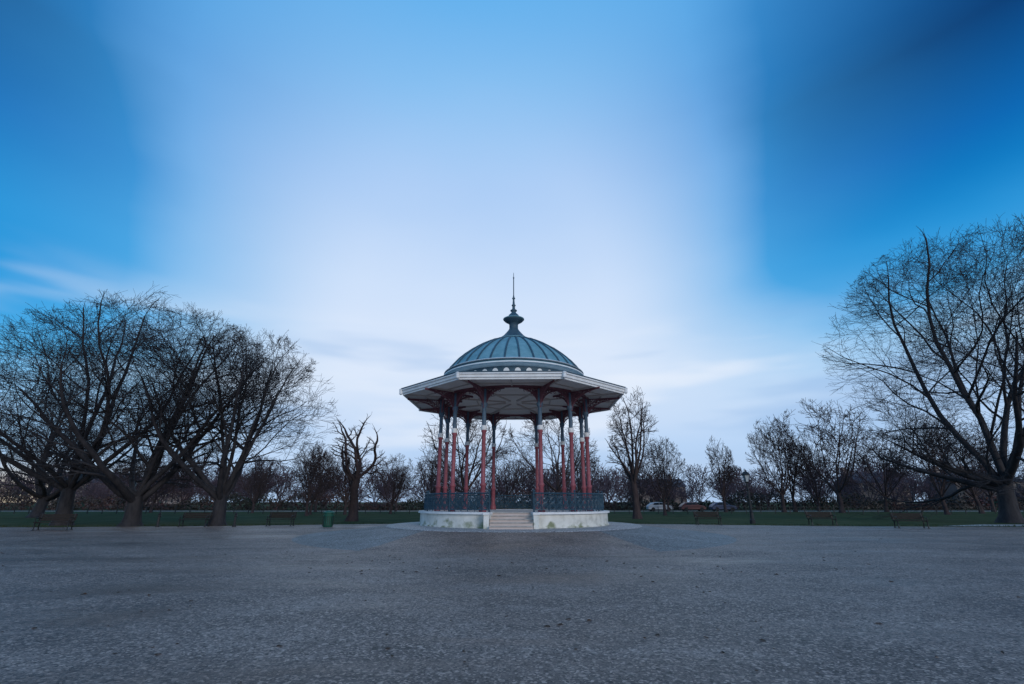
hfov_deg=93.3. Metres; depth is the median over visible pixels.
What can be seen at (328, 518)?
litter bin
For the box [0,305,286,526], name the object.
plane tree
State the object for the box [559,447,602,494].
bare tree
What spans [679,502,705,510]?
parked car
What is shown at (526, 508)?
rail fence
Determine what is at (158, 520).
bollard
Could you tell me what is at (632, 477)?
bare tree
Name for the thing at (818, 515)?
park bench
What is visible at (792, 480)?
bare tree
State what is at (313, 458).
bare tree
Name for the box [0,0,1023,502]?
sky
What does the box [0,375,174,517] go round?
plane tree
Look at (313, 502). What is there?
bare tree
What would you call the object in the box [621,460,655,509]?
bare tree
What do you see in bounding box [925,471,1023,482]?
roof
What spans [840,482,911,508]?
walls
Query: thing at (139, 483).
bare tree
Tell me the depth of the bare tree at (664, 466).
59.77 m
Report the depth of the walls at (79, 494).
119.22 m
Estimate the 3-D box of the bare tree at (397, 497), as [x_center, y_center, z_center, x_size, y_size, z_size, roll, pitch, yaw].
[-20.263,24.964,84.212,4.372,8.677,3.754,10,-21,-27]
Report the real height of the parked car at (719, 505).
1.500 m
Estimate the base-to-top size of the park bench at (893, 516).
0.935 m
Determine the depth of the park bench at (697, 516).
35.06 m
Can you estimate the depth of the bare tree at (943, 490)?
63.85 m
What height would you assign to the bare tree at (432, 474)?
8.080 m
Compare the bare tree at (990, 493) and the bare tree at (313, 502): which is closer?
the bare tree at (313, 502)
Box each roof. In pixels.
[640,479,686,486]
[835,472,908,482]
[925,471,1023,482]
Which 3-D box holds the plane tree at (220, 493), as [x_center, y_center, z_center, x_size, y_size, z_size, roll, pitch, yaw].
[-20.640,5.957,35.386,15.732,14.356,12.425,0,-18,0]
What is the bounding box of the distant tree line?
[0,453,1023,509]
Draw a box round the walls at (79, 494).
[50,483,128,507]
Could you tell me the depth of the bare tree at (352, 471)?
62.88 m
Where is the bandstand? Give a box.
[399,273,627,528]
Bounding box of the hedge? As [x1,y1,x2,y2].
[0,486,1023,509]
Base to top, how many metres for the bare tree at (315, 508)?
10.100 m
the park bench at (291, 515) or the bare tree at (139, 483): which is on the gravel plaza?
the park bench at (291, 515)
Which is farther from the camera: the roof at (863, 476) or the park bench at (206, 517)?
the roof at (863, 476)
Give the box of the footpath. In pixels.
[953,524,1023,525]
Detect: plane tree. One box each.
[0,285,252,525]
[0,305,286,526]
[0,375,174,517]
[88,323,337,525]
[814,213,1023,522]
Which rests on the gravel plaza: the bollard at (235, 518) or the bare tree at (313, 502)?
the bollard at (235, 518)
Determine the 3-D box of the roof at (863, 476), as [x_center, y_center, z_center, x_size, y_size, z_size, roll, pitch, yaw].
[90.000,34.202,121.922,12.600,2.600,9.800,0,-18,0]
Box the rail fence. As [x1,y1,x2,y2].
[0,506,1023,513]
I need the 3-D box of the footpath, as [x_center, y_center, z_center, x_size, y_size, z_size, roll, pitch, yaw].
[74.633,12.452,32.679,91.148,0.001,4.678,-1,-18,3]
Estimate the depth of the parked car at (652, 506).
82.58 m
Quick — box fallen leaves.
[2,528,1018,682]
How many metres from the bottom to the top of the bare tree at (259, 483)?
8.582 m
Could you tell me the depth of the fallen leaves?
8.55 m
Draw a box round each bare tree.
[115,454,148,510]
[128,454,188,512]
[228,454,283,512]
[243,463,268,510]
[283,449,343,514]
[285,440,339,515]
[302,448,343,511]
[330,446,363,514]
[367,454,418,513]
[383,461,407,510]
[415,452,455,492]
[416,414,514,502]
[478,446,534,508]
[502,417,599,508]
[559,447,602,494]
[605,386,662,518]
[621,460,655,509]
[639,437,688,514]
[655,464,681,511]
[704,437,736,511]
[745,417,811,511]
[770,430,807,511]
[771,397,886,512]
[791,443,835,510]
[832,425,916,511]
[896,416,980,514]
[917,413,1023,513]
[936,429,1023,511]
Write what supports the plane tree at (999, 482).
on the grass ground at (91, 518)
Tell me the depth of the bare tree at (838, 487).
74.69 m
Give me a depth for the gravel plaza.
7.45 m
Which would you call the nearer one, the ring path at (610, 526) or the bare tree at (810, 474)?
the ring path at (610, 526)
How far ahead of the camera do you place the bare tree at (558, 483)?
52.72 m
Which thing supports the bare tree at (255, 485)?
on the grass ground at (91, 518)
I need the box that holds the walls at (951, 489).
[925,482,1023,508]
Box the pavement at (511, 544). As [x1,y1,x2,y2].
[348,531,667,556]
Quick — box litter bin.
[322,510,334,526]
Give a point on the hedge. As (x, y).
(375, 506)
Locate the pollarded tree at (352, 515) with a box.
[328,414,385,520]
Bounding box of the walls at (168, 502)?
[145,491,189,504]
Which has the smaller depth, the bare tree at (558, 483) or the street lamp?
the street lamp
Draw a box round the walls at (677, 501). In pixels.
[629,487,686,506]
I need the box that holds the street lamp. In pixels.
[742,470,755,523]
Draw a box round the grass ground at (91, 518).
[0,502,1023,526]
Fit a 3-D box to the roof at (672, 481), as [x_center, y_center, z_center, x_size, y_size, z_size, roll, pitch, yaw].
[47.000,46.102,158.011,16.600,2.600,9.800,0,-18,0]
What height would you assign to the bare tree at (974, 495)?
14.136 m
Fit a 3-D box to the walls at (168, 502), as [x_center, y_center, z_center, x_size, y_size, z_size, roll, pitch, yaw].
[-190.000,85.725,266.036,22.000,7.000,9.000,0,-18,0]
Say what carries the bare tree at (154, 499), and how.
on the grass ground at (91, 518)
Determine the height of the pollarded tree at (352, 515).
9.231 m
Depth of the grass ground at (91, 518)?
50.77 m
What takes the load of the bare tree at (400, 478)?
on the grass ground at (91, 518)
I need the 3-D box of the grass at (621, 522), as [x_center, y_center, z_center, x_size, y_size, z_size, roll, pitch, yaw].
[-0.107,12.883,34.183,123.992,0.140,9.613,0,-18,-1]
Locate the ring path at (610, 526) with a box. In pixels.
[386,522,641,532]
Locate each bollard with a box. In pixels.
[155,512,160,526]
[232,512,237,526]
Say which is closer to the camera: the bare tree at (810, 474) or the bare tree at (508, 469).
the bare tree at (508, 469)
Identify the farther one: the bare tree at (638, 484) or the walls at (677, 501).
the walls at (677, 501)
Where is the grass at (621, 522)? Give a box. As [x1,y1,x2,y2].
[0,521,1023,526]
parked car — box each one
[646,502,671,510]
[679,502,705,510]
[709,502,736,510]
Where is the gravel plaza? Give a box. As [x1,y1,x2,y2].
[0,524,1023,683]
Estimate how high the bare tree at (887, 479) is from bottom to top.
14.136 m
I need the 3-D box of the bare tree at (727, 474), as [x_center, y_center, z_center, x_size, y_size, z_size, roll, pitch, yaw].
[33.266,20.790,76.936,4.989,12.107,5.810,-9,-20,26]
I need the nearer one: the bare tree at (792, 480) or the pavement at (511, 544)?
the pavement at (511, 544)
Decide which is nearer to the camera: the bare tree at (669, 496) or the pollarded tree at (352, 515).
the pollarded tree at (352, 515)
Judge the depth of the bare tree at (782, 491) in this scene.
77.36 m
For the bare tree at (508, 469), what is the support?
on the grass ground at (91, 518)
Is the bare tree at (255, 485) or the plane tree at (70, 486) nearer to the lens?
the plane tree at (70, 486)
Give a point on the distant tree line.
(605, 485)
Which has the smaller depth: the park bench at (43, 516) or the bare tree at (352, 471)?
the park bench at (43, 516)
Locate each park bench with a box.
[31,513,77,530]
[178,512,212,526]
[266,512,296,525]
[693,511,721,524]
[805,511,837,525]
[889,512,930,528]
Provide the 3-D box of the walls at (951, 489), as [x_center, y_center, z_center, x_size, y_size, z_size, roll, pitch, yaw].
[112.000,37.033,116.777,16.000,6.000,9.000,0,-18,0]
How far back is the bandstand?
24.25 m
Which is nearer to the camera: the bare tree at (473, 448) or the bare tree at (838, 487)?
the bare tree at (473, 448)

